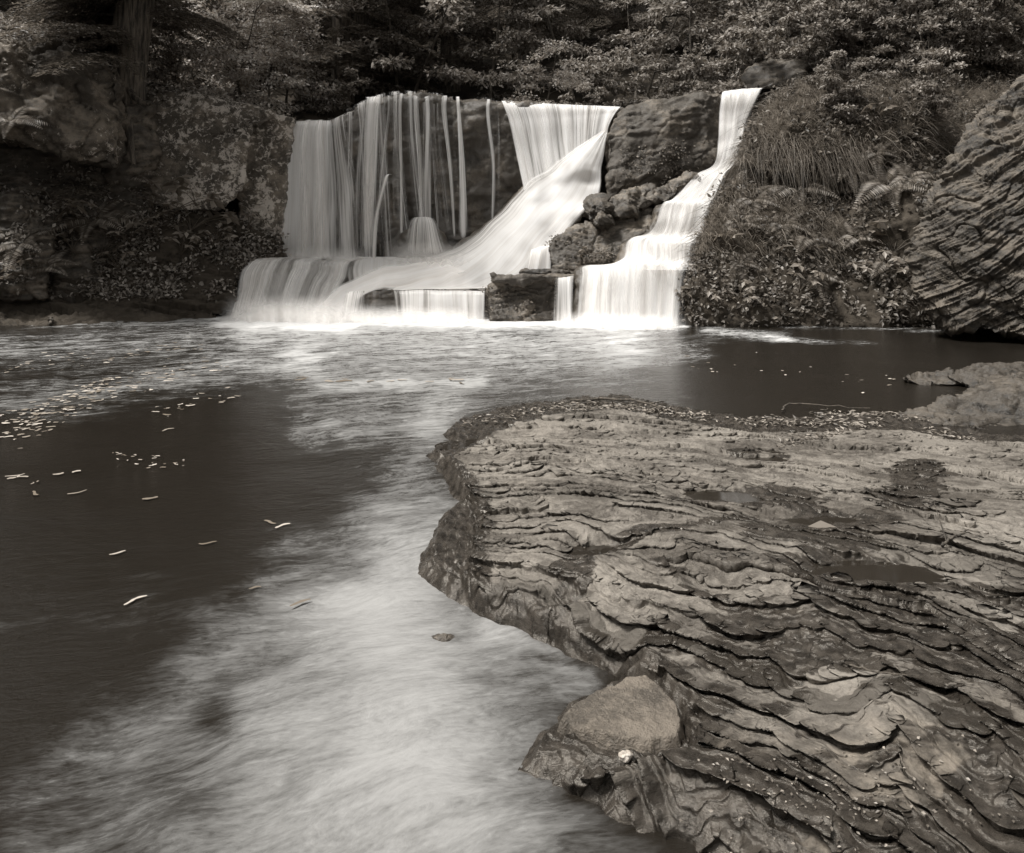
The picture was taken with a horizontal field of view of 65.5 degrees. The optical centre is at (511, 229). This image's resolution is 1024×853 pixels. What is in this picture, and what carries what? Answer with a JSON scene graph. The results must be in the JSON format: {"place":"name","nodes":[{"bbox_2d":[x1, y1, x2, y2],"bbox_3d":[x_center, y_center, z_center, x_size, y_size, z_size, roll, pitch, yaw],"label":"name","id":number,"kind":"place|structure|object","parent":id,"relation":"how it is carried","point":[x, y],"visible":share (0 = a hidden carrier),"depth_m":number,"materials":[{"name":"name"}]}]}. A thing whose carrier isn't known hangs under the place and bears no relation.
{"place":"outdoors","nodes":[
{"label":"outdoors","id":0,"kind":"place"},
{"bbox_2d":[0,201,287,325],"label":"bank","id":1,"kind":"structure","parent":0,"point":[88,310],"depth_m":14.55,"materials":[{"name":"soil"}]},
{"bbox_2d":[0,143,152,303],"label":"layered outcrop","id":2,"kind":"object","parent":1,"relation":"on","point":[19,177],"visible":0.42,"depth_m":14.58,"materials":[{"name":"stone"}]},
{"bbox_2d":[0,230,66,275],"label":"fern","id":3,"kind":"object","parent":2,"relation":"on","point":[10,246],"visible":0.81,"depth_m":13.75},
{"bbox_2d":[16,245,77,282],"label":"fern","id":4,"kind":"object","parent":2,"relation":"on","point":[53,261],"visible":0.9,"depth_m":13.97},
{"bbox_2d":[0,24,126,168],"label":"boulder","id":5,"kind":"object","parent":2,"relation":"on","point":[83,110],"visible":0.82,"depth_m":13.38,"materials":[{"name":"stone"}]},
{"bbox_2d":[0,106,57,137],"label":"fern","id":6,"kind":"object","parent":5,"relation":"hanging from","point":[4,116],"visible":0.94,"depth_m":13.03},
{"bbox_2d":[31,188,99,220],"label":"leafy plant","id":7,"kind":"object","parent":2,"relation":"on","point":[74,204],"visible":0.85,"depth_m":14.13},
{"bbox_2d":[46,199,154,244],"bbox_3d":[-7.608,-0.186,14.747,1.811,0.517,1.650,0,38,0],"label":"fern","id":8,"kind":"object","parent":2,"relation":"on","point":[103,210],"visible":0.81,"depth_m":14.55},
{"bbox_2d":[103,100,162,199],"bbox_3d":[-7.608,-1.420,15.902,1.148,2.324,2.642,0,0,-24],"label":"rock","id":9,"kind":"object","parent":2,"relation":"on","point":[148,151],"visible":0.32,"depth_m":15.01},
{"bbox_2d":[0,0,249,164],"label":"hemlock tree","id":10,"kind":"object","parent":9,"relation":"on","point":[126,46],"visible":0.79,"depth_m":14.87,"materials":[{"name":"black plant"}]},
{"bbox_2d":[93,245,138,269],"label":"leafy plant","id":11,"kind":"object","parent":1,"relation":"on","point":[122,256],"visible":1,"depth_m":14.46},
{"bbox_2d":[89,216,178,242],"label":"leafy plant","id":12,"kind":"object","parent":1,"relation":"on","point":[128,225],"visible":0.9,"depth_m":14.64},
{"bbox_2d":[0,12,295,302],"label":"ground cover","id":13,"kind":"object","parent":1,"relation":"on","point":[171,283],"visible":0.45,"depth_m":14.77,"materials":[{"name":"grey plant"}]},
{"bbox_2d":[139,179,224,216],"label":"leafy plant","id":14,"kind":"object","parent":1,"relation":"on","point":[212,200],"visible":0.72,"depth_m":15.15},
{"bbox_2d":[168,200,239,229],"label":"leafy plant","id":15,"kind":"object","parent":1,"relation":"on","point":[231,218],"visible":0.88,"depth_m":15.27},
{"bbox_2d":[182,220,237,244],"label":"leafy plant","id":16,"kind":"object","parent":1,"relation":"on","point":[209,233],"visible":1,"depth_m":15.31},
{"bbox_2d":[144,91,295,246],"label":"rock wall","id":17,"kind":"structure","parent":1,"relation":"on","point":[248,157],"depth_m":15.68,"materials":[{"name":"stone"}]},
{"bbox_2d":[161,174,249,206],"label":"leafy plant","id":18,"kind":"object","parent":17,"relation":"on","point":[182,181],"visible":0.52,"depth_m":15.19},
{"bbox_2d":[165,0,307,111],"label":"sapling","id":19,"kind":"object","parent":17,"relation":"on","point":[231,11],"visible":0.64,"depth_m":17.51,"materials":[{"name":"grey plant"}]},
{"bbox_2d":[297,91,623,257],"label":"waterfall cliff","id":20,"kind":"structure","parent":0,"point":[480,206],"depth_m":16.78,"materials":[{"name":"stone"}]},
{"bbox_2d":[0,0,945,307],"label":"ground","id":21,"kind":"structure","parent":0,"point":[468,92],"depth_m":23.28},
{"bbox_2d":[46,7,215,261],"bbox_3d":[-8.215,-4.079,16.404,6.094,13.600,5.259,0,0,0],"label":"hemlock tree","id":22,"kind":"object","parent":21,"relation":"on","point":[85,188],"visible":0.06,"depth_m":14.78,"materials":[{"name":"grey plant"}]},
{"bbox_2d":[52,0,265,85],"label":"hemlock tree","id":23,"kind":"object","parent":21,"relation":"on","point":[216,8],"visible":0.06,"depth_m":21.26,"materials":[{"name":"grey plant"}]},
{"bbox_2d":[146,37,202,92],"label":"shrub","id":24,"kind":"object","parent":21,"relation":"on","point":[162,75],"visible":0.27,"depth_m":16.40,"materials":[{"name":"grey plant"}]},
{"bbox_2d":[150,0,260,98],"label":"sapling","id":25,"kind":"object","parent":21,"relation":"on","point":[192,75],"visible":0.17,"depth_m":18.86,"materials":[{"name":"grey plant"}]},
{"bbox_2d":[172,0,310,101],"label":"sapling","id":26,"kind":"object","parent":21,"relation":"on","point":[235,59],"visible":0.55,"depth_m":18.17,"materials":[{"name":"grey plant"}]},
{"bbox_2d":[173,0,353,45],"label":"hemlock tree","id":27,"kind":"object","parent":21,"relation":"on","point":[321,36],"visible":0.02,"depth_m":25.54,"materials":[{"name":"grey plant"}]},
{"bbox_2d":[205,0,347,106],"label":"sapling","id":28,"kind":"object","parent":21,"relation":"on","point":[282,23],"visible":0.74,"depth_m":18.00,"materials":[{"name":"grey plant"}]},
{"bbox_2d":[215,0,349,112],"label":"sapling","id":29,"kind":"object","parent":21,"relation":"on","point":[331,6],"visible":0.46,"depth_m":18.44,"materials":[{"name":"grey plant"}]},
{"bbox_2d":[185,0,412,66],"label":"hemlock tree","id":30,"kind":"object","parent":21,"relation":"on","point":[244,45],"visible":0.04,"depth_m":22.82,"materials":[{"name":"grey plant"}]},
{"bbox_2d":[275,66,372,119],"bbox_3d":[-4.467,-3.043,18.684,2.281,1.547,1.222,0,0,2],"label":"shrub","id":31,"kind":"object","parent":21,"relation":"on","point":[339,104],"visible":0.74,"depth_m":18.52,"materials":[{"name":"grey plant"}]},
{"bbox_2d":[213,0,446,104],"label":"hemlock tree","id":32,"kind":"object","parent":21,"relation":"on","point":[340,18],"visible":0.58,"depth_m":20.25,"materials":[{"name":"grey plant"}]},
{"bbox_2d":[288,0,435,98],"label":"hemlock tree","id":33,"kind":"object","parent":21,"relation":"on","point":[362,23],"visible":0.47,"depth_m":21.26,"materials":[{"name":"grey plant"}]},
{"bbox_2d":[305,0,475,97],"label":"broadleaf tree","id":34,"kind":"object","parent":21,"relation":"on","point":[442,72],"visible":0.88,"depth_m":20.04,"materials":[{"name":"grey plant"}]},
{"bbox_2d":[351,0,503,74],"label":"broadleaf tree","id":35,"kind":"object","parent":21,"relation":"on","point":[446,33],"visible":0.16,"depth_m":24.13,"materials":[{"name":"grey plant"}]},
{"bbox_2d":[369,0,546,92],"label":"hemlock tree","id":36,"kind":"object","parent":21,"relation":"on","point":[447,44],"visible":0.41,"depth_m":22.73,"materials":[{"name":"grey plant"}]},
{"bbox_2d":[438,0,548,101],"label":"broadleaf tree","id":37,"kind":"object","parent":21,"relation":"on","point":[491,73],"visible":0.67,"depth_m":20.62,"materials":[{"name":"grey plant"}]},
{"bbox_2d":[430,0,627,66],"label":"hemlock tree","id":38,"kind":"object","parent":21,"relation":"on","point":[570,13],"visible":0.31,"depth_m":26.25,"materials":[{"name":"grey plant"}]},
{"bbox_2d":[503,37,590,103],"bbox_3d":[0.769,-3.236,19.236,2.236,2.562,2.264,0,0,1],"label":"sapling","id":39,"kind":"object","parent":21,"relation":"on","point":[567,73],"visible":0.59,"depth_m":18.99,"materials":[{"name":"grey plant"}]},
{"bbox_2d":[483,0,650,103],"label":"broadleaf tree","id":40,"kind":"object","parent":21,"relation":"on","point":[575,47],"visible":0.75,"depth_m":21.08,"materials":[{"name":"grey plant"}]},
{"bbox_2d":[482,137,697,319],"bbox_3d":[2.239,-0.101,16.377,7.108,4.015,2.526,0,0,-37],"label":"ground cover","id":41,"kind":"object","parent":21,"relation":"on","point":[651,159],"visible":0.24,"depth_m":15.04,"materials":[{"name":"grey plant"}]},
{"bbox_2d":[558,81,626,106],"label":"shrub","id":42,"kind":"object","parent":21,"relation":"on","point":[581,87],"visible":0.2,"depth_m":18.30,"materials":[{"name":"grey plant"}]},
{"bbox_2d":[542,0,721,46],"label":"hemlock tree","id":43,"kind":"object","parent":21,"relation":"on","point":[623,15],"visible":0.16,"depth_m":28.89,"materials":[{"name":"grey plant"}]},
{"bbox_2d":[565,0,742,106],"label":"broadleaf tree","id":44,"kind":"object","parent":21,"relation":"on","point":[635,60],"visible":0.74,"depth_m":20.11,"materials":[{"name":"grey plant"}]},
{"bbox_2d":[553,0,765,59],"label":"hemlock tree","id":45,"kind":"object","parent":21,"relation":"on","point":[613,26],"visible":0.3,"depth_m":26.75,"materials":[{"name":"grey plant"}]},
{"bbox_2d":[608,56,721,98],"bbox_3d":[3.542,-2.821,18.306,2.880,2.282,1.775,0,0,-35],"label":"shrub","id":46,"kind":"object","parent":21,"relation":"on","point":[674,87],"visible":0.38,"depth_m":18.07,"materials":[{"name":"grey plant"}]},
{"bbox_2d":[638,0,764,109],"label":"broadleaf tree","id":47,"kind":"object","parent":21,"relation":"on","point":[709,78],"visible":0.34,"depth_m":20.70,"materials":[{"name":"grey plant"}]},
{"bbox_2d":[644,6,785,118],"bbox_3d":[4.978,-3.312,18.517,2.366,3.042,3.840,0,0,-19],"label":"shrub","id":48,"kind":"object","parent":21,"relation":"on","point":[726,45],"visible":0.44,"depth_m":18.28,"materials":[{"name":"grey plant"}]},
{"bbox_2d":[418,393,1023,852],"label":"rock shelf","id":49,"kind":"object","parent":21,"relation":"on","point":[728,627],"visible":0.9,"depth_m":2.99,"materials":[{"name":"stone"}]},
{"bbox_2d":[435,439,476,450],"bbox_3d":[-0.086,1.566,5.775,0.948,0.001,0.418,0,0,0],"label":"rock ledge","id":50,"kind":"object","parent":49,"relation":"on","point":[466,444],"visible":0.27,"depth_m":5.81,"materials":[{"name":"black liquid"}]},
{"bbox_2d":[566,545,618,555],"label":"puddle","id":51,"kind":"object","parent":49,"relation":"on","point":[582,550],"visible":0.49,"depth_m":3.59,"materials":[{"name":"black liquid"}]},
{"bbox_2d":[555,675,685,753],"bbox_3d":[0.338,1.548,2.535,0.452,0.081,0.426,0,0,0],"label":"rock slab","id":52,"kind":"object","parent":49,"relation":"on","point":[640,714],"visible":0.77,"depth_m":2.46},
{"bbox_2d":[570,395,679,409],"bbox_3d":[1.087,1.536,7.046,1.151,0.094,0.221,0,0,23],"label":"stick","id":53,"kind":"object","parent":49,"relation":"on","point":[613,399],"visible":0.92,"depth_m":7.09,"materials":[{"name":"grey wood"}]},
{"bbox_2d":[679,490,765,502],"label":"puddle","id":54,"kind":"object","parent":49,"relation":"on","point":[730,496],"visible":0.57,"depth_m":4.26,"materials":[{"name":"black liquid"}]},
{"bbox_2d":[455,397,1023,852],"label":"leaf litter","id":55,"kind":"object","parent":49,"relation":"on","point":[783,419],"visible":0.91,"depth_m":6.35,"materials":[{"name":"grey plant"}]},
{"bbox_2d":[786,515,858,524],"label":"puddle","id":56,"kind":"object","parent":49,"relation":"on","point":[829,519],"visible":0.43,"depth_m":3.90,"materials":[{"name":"black liquid"}]},
{"bbox_2d":[800,560,955,584],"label":"puddle","id":57,"kind":"object","parent":49,"relation":"on","point":[870,570],"visible":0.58,"depth_m":3.22,"materials":[{"name":"black liquid"}]},
{"bbox_2d":[719,0,905,125],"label":"shrub","id":58,"kind":"object","parent":21,"relation":"on","point":[734,15],"visible":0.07,"depth_m":19.78,"materials":[{"name":"grey plant"}]},
{"bbox_2d":[899,361,1023,429],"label":"rock outcrop","id":59,"kind":"object","parent":21,"relation":"on","point":[993,392],"visible":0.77,"depth_m":7.05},
{"bbox_2d":[903,74,1023,340],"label":"boulder","id":60,"kind":"object","parent":21,"relation":"on","point":[964,257],"visible":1,"depth_m":11.46,"materials":[{"name":"stone"}]},
{"bbox_2d":[0,304,1023,852],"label":"pool water","id":61,"kind":"structure","parent":0,"point":[200,696],"depth_m":3.68,"materials":[{"name":"liquid"}]},
{"bbox_2d":[231,257,356,313],"bbox_3d":[-4.130,1.108,16.366,2.322,1.185,3.494,0,0,0],"label":"rock step","id":62,"kind":"object","parent":61,"relation":"in","point":[349,276],"visible":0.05,"depth_m":15.50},
{"bbox_2d":[353,289,490,317],"bbox_3d":[-1.742,1.461,15.212,2.835,0.784,1.427,0,0,0],"label":"mossy ledge","id":63,"kind":"object","parent":61,"relation":"in","point":[380,303],"visible":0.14,"depth_m":14.66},
{"bbox_2d":[0,342,893,605],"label":"foam flecks","id":64,"kind":"object","parent":61,"relation":"on","point":[131,600],"visible":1,"depth_m":7.16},
{"bbox_2d":[339,150,604,316],"bbox_3d":[-0.969,-0.164,16.286,6.588,3.785,2.733,0,0,-12],"label":"rock step","id":65,"kind":"object","parent":61,"relation":"in","point":[403,249],"visible":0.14,"depth_m":16.00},
{"bbox_2d":[230,91,619,323],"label":"waterfall","id":66,"kind":"structure","parent":65,"relation":"on","point":[514,238],"depth_m":15.86,"materials":[{"name":"liquid"}]},
{"bbox_2d":[486,272,573,321],"bbox_3d":[0.373,1.311,14.934,1.763,1.146,2.127,0,0,0],"label":"rock block","id":67,"kind":"object","parent":61,"relation":"in","point":[532,284],"visible":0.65,"depth_m":14.07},
{"bbox_2d":[519,268,573,274],"bbox_3d":[0.635,0.803,14.719,1.029,0.212,0.982,0,0,0],"label":"rock slab","id":68,"kind":"object","parent":67,"relation":"on","point":[540,271],"visible":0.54,"depth_m":14.28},
{"bbox_2d":[549,207,652,270],"bbox_3d":[1.786,0.169,15.842,2.211,1.324,2.586,0,0,0],"label":"rock ledge","id":69,"kind":"object","parent":67,"relation":"on","point":[592,236],"visible":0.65,"depth_m":15.02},
{"bbox_2d":[581,193,614,221],"bbox_3d":[1.686,-0.405,15.404,0.657,0.632,0.924,0,0,0],"label":"fallen rock","id":70,"kind":"object","parent":69,"relation":"on","point":[594,204],"visible":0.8,"depth_m":15.28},
{"bbox_2d":[592,210,614,230],"bbox_3d":[1.740,-0.214,15.252,0.433,0.496,0.807,0,0,0],"label":"fallen rock","id":71,"kind":"object","parent":69,"relation":"on","point":[602,220],"visible":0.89,"depth_m":14.92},
{"bbox_2d":[609,182,661,219],"bbox_3d":[2.438,-0.597,15.863,1.309,0.855,1.429,0,0,0],"label":"fallen rock","id":72,"kind":"object","parent":69,"relation":"on","point":[630,202],"visible":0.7,"depth_m":15.42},
{"bbox_2d":[604,91,719,196],"bbox_3d":[3.428,-1.881,17.479,3.094,2.598,3.161,0,0,0],"label":"boulder","id":73,"kind":"object","parent":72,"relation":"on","point":[654,126],"visible":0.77,"depth_m":16.23,"materials":[{"name":"stone"}]},
{"bbox_2d":[571,94,758,324],"bbox_3d":[3.257,-0.696,16.280,2.553,4.727,6.873,0,0,35],"label":"rock step","id":74,"kind":"object","parent":61,"relation":"in","point":[578,298],"visible":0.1,"depth_m":14.00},
{"bbox_2d":[556,88,761,329],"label":"waterfall","id":75,"kind":"structure","parent":74,"relation":"on","point":[635,286],"depth_m":13.80,"materials":[{"name":"liquid"}]},
{"bbox_2d":[654,171,703,201],"bbox_3d":[3.375,-0.879,16.077,1.255,0.690,1.355,0,0,0],"label":"fallen rock","id":76,"kind":"object","parent":74,"relation":"on","point":[671,188],"visible":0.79,"depth_m":15.67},
{"bbox_2d":[730,58,808,93],"bbox_3d":[5.982,-3.611,18.514,1.876,1.181,2.475,0,0,14],"label":"boulder","id":77,"kind":"object","parent":74,"relation":"on","point":[764,75],"visible":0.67,"depth_m":17.63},
{"bbox_2d":[675,0,1023,329],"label":"bank","id":78,"kind":"structure","parent":0,"point":[906,221],"depth_m":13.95,"materials":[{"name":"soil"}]},
{"bbox_2d":[707,279,758,304],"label":"leafy plant","id":79,"kind":"object","parent":78,"relation":"on","point":[749,300],"visible":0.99,"depth_m":13.13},
{"bbox_2d":[656,0,820,98],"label":"broadleaf tree","id":80,"kind":"object","parent":78,"relation":"on","point":[699,50],"visible":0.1,"depth_m":23.04,"materials":[{"name":"grey plant"}]},
{"bbox_2d":[727,251,761,280],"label":"fern","id":81,"kind":"object","parent":78,"relation":"on","point":[734,262],"visible":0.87,"depth_m":13.54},
{"bbox_2d":[721,204,770,230],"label":"fern","id":82,"kind":"object","parent":78,"relation":"on","point":[733,213],"visible":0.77,"depth_m":14.11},
{"bbox_2d":[729,184,783,219],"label":"fern","id":83,"kind":"object","parent":78,"relation":"on","point":[750,195],"visible":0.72,"depth_m":14.48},
{"bbox_2d":[763,212,807,251],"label":"fern","id":84,"kind":"object","parent":78,"relation":"on","point":[778,225],"visible":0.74,"depth_m":14.04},
{"bbox_2d":[700,130,892,229],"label":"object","id":85,"kind":"object","parent":78,"relation":"hanging from","point":[735,166],"visible":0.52,"depth_m":14.63,"materials":[{"name":"grey plant"}]},
{"bbox_2d":[762,172,848,208],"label":"fern","id":86,"kind":"object","parent":78,"relation":"on","point":[799,191],"visible":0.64,"depth_m":14.70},
{"bbox_2d":[786,263,825,292],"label":"leafy plant","id":87,"kind":"object","parent":78,"relation":"on","point":[816,273],"visible":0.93,"depth_m":13.21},
{"bbox_2d":[757,0,867,71],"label":"shrub","id":88,"kind":"object","parent":78,"relation":"on","point":[811,39],"visible":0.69,"depth_m":18.00,"materials":[{"name":"grey plant"}]},
{"bbox_2d":[789,221,841,257],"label":"fern","id":89,"kind":"object","parent":78,"relation":"on","point":[800,239],"visible":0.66,"depth_m":13.76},
{"bbox_2d":[792,264,846,306],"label":"fern","id":90,"kind":"object","parent":78,"relation":"on","point":[813,278],"visible":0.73,"depth_m":13.39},
{"bbox_2d":[759,0,887,58],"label":"shrub","id":91,"kind":"object","parent":78,"relation":"on","point":[840,26],"visible":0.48,"depth_m":18.61,"materials":[{"name":"grey plant"}]},
{"bbox_2d":[673,246,981,329],"bbox_3d":[6.155,1.154,14.761,6.882,1.749,4.078,0,0,0],"label":"ground cover","id":92,"kind":"object","parent":78,"relation":"on","point":[805,296],"visible":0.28,"depth_m":13.34,"materials":[{"name":"grey plant"}]},
{"bbox_2d":[847,249,908,276],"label":"leafy plant","id":93,"kind":"object","parent":92,"relation":"on","point":[894,258],"visible":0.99,"depth_m":13.24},
{"bbox_2d":[808,176,867,204],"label":"fern","id":94,"kind":"object","parent":78,"relation":"on","point":[839,186],"visible":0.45,"depth_m":14.73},
{"bbox_2d":[674,0,1023,326],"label":"ground cover","id":95,"kind":"object","parent":78,"relation":"on","point":[836,202],"visible":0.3,"depth_m":14.59,"materials":[{"name":"grey plant"}]},
{"bbox_2d":[805,43,895,121],"bbox_3d":[6.380,-2.714,15.574,1.183,1.521,1.920,0,0,-12],"label":"shrub","id":96,"kind":"object","parent":78,"relation":"on","point":[831,80],"visible":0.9,"depth_m":15.17,"materials":[{"name":"grey plant"}]},
{"bbox_2d":[837,221,885,251],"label":"fern","id":97,"kind":"object","parent":78,"relation":"on","point":[850,238],"visible":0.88,"depth_m":13.77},
{"bbox_2d":[801,1,927,71],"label":"shrub","id":98,"kind":"object","parent":78,"relation":"on","point":[886,34],"visible":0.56,"depth_m":18.37,"materials":[{"name":"grey plant"}]},
{"bbox_2d":[859,102,897,129],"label":"leafy plant","id":99,"kind":"object","parent":78,"relation":"on","point":[884,104],"visible":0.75,"depth_m":14.90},
{"bbox_2d":[859,141,901,177],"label":"fern","id":100,"kind":"object","parent":78,"relation":"on","point":[878,152],"visible":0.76,"depth_m":14.62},
{"bbox_2d":[860,219,911,252],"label":"leafy plant","id":101,"kind":"object","parent":78,"relation":"on","point":[877,224],"visible":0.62,"depth_m":13.69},
{"bbox_2d":[866,248,908,281],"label":"fern","id":102,"kind":"object","parent":78,"relation":"on","point":[884,265],"visible":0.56,"depth_m":13.40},
{"bbox_2d":[849,162,931,211],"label":"fern","id":103,"kind":"object","parent":78,"relation":"on","point":[891,174],"visible":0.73,"depth_m":14.17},
{"bbox_2d":[841,0,956,49],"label":"shrub","id":104,"kind":"object","parent":78,"relation":"on","point":[886,11],"visible":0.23,"depth_m":19.02,"materials":[{"name":"grey plant"}]},
{"bbox_2d":[887,160,935,193],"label":"fern","id":105,"kind":"object","parent":78,"relation":"on","point":[910,173],"visible":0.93,"depth_m":14.28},
{"bbox_2d":[884,42,970,129],"bbox_3d":[7.870,-2.663,15.157,1.222,1.547,2.281,0,0,16],"label":"shrub","id":106,"kind":"object","parent":78,"relation":"on","point":[927,86],"visible":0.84,"depth_m":14.90,"materials":[{"name":"grey plant"}]},
{"bbox_2d":[859,0,998,75],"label":"shrub","id":107,"kind":"object","parent":78,"relation":"on","point":[963,51],"visible":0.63,"depth_m":17.75,"materials":[{"name":"grey plant"}]},
{"bbox_2d":[896,0,1013,47],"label":"shrub","id":108,"kind":"object","parent":78,"relation":"on","point":[943,32],"visible":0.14,"depth_m":19.36,"materials":[{"name":"grey plant"}]},
{"bbox_2d":[934,0,1023,70],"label":"shrub","id":109,"kind":"object","parent":78,"relation":"on","point":[1001,55],"visible":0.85,"depth_m":17.71,"materials":[{"name":"grey plant"}]},
{"bbox_2d":[938,0,1023,32],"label":"shrub","id":110,"kind":"object","parent":78,"relation":"on","point":[1020,24],"visible":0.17,"depth_m":19.07,"materials":[{"name":"grey plant"}]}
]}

